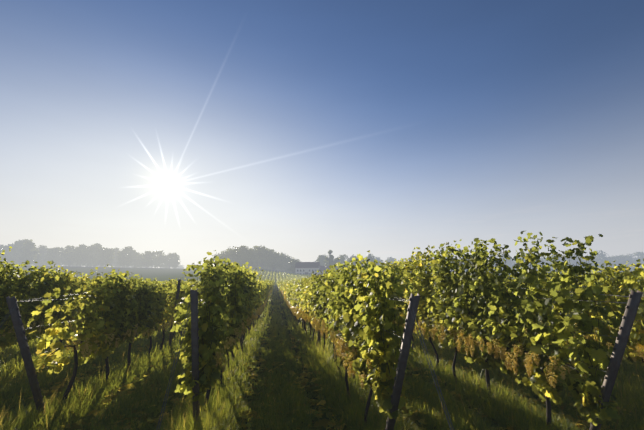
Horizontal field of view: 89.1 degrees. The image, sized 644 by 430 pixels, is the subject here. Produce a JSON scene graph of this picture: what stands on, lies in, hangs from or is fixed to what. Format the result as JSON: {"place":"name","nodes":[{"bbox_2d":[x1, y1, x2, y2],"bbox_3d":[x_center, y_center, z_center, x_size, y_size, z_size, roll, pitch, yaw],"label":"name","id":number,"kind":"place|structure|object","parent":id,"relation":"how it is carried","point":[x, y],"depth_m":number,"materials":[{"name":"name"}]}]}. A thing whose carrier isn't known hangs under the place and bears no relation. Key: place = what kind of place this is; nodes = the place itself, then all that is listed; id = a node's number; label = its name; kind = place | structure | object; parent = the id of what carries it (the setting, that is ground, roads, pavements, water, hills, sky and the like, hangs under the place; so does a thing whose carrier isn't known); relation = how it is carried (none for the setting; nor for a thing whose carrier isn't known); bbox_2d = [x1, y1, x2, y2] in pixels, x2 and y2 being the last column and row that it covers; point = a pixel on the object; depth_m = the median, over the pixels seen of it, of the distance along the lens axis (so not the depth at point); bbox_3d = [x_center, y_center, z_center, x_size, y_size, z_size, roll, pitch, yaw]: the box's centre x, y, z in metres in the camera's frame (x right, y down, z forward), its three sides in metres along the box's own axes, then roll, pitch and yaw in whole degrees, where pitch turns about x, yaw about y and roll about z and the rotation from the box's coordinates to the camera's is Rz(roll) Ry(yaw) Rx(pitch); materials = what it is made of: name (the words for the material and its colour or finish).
{"place":"outdoors","nodes":[
{"label":"outdoors","id":0,"kind":"place"},
{"bbox_2d":[4,265,639,405],"bbox_3d":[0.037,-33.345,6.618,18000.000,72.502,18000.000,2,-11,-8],"label":"ground","id":1,"kind":"structure","parent":0,"point":[160,274],"depth_m":244.11,"materials":[{"name":"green plant"}]},
{"bbox_2d":[31,280,297,293],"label":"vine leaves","id":2,"kind":"object","parent":1,"relation":"on","point":[278,283],"depth_m":53.62,"materials":[{"name":"green plant"}]},
{"bbox_2d":[196,269,315,284],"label":"vine leaves","id":3,"kind":"object","parent":1,"relation":"on","point":[290,276],"depth_m":193.01,"materials":[{"name":"green plant"}]},
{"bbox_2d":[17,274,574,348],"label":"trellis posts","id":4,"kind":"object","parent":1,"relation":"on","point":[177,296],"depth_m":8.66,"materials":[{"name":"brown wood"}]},
{"bbox_2d":[295,261,319,274],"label":"farmhouse","id":5,"kind":"object","parent":1,"relation":"on","point":[306,268],"depth_m":230.61,"materials":[{"name":"grey paint"}]},
{"bbox_2d":[0,231,643,425],"bbox_3d":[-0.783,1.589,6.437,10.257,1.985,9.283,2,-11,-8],"label":"vine leaves","id":6,"kind":"object","parent":1,"relation":"on","point":[379,380],"depth_m":4.29,"materials":[{"name":"green plant"}]},
{"bbox_2d":[0,287,643,429],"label":"grass","id":7,"kind":"structure","parent":1,"relation":"on","point":[504,403],"depth_m":4.60,"materials":[{"name":"green plant"}]},
{"bbox_2d":[0,300,643,429],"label":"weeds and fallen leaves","id":8,"kind":"object","parent":1,"relation":"on","point":[323,421],"depth_m":4.48,"materials":[{"name":"green plant"}]},
{"bbox_2d":[0,239,643,273],"bbox_3d":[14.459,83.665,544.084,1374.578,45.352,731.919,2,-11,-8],"label":"trees","id":9,"kind":"object","parent":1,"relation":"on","point":[21,250],"depth_m":362.73,"materials":[{"name":"green plant"}]},
{"bbox_2d":[6,288,642,429],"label":"vineyard posts","id":10,"kind":"object","parent":1,"relation":"on","point":[627,322],"depth_m":2.93,"materials":[{"name":"grey wood"}]},
{"bbox_2d":[0,276,643,429],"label":"trellis wires","id":11,"kind":"object","parent":10,"relation":"attached to","point":[398,299],"depth_m":2.97,"materials":[{"name":"grey metal"}]},
{"bbox_2d":[319,265,330,274],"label":"farm barn","id":12,"kind":"structure","parent":1,"relation":"on","point":[322,268],"depth_m":246.15,"materials":[{"name":"grey"}]},
{"bbox_2d":[23,307,643,426],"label":"vine trunks","id":13,"kind":"object","parent":1,"relation":"on","point":[548,406],"depth_m":5.00,"materials":[{"name":"brown plant"}]},
{"bbox_2d":[50,319,627,372],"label":"vine cordons","id":14,"kind":"object","parent":13,"relation":"attached to","point":[329,321],"depth_m":4.20,"materials":[{"name":"brown plant"}]},
{"bbox_2d":[0,250,643,374],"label":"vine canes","id":15,"kind":"object","parent":14,"relation":"on","point":[381,332],"depth_m":4.10,"materials":[{"name":"green plant"}]},
{"bbox_2d":[0,311,643,388],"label":"grapes","id":16,"kind":"object","parent":15,"relation":"hanging from","point":[341,343],"depth_m":4.38,"materials":[{"name":"green food"}]},
{"bbox_2d":[0,0,643,268],"label":"sky","id":17,"kind":"structure","parent":0,"point":[304,130],"materials":[{"name":"blue"}]}
]}

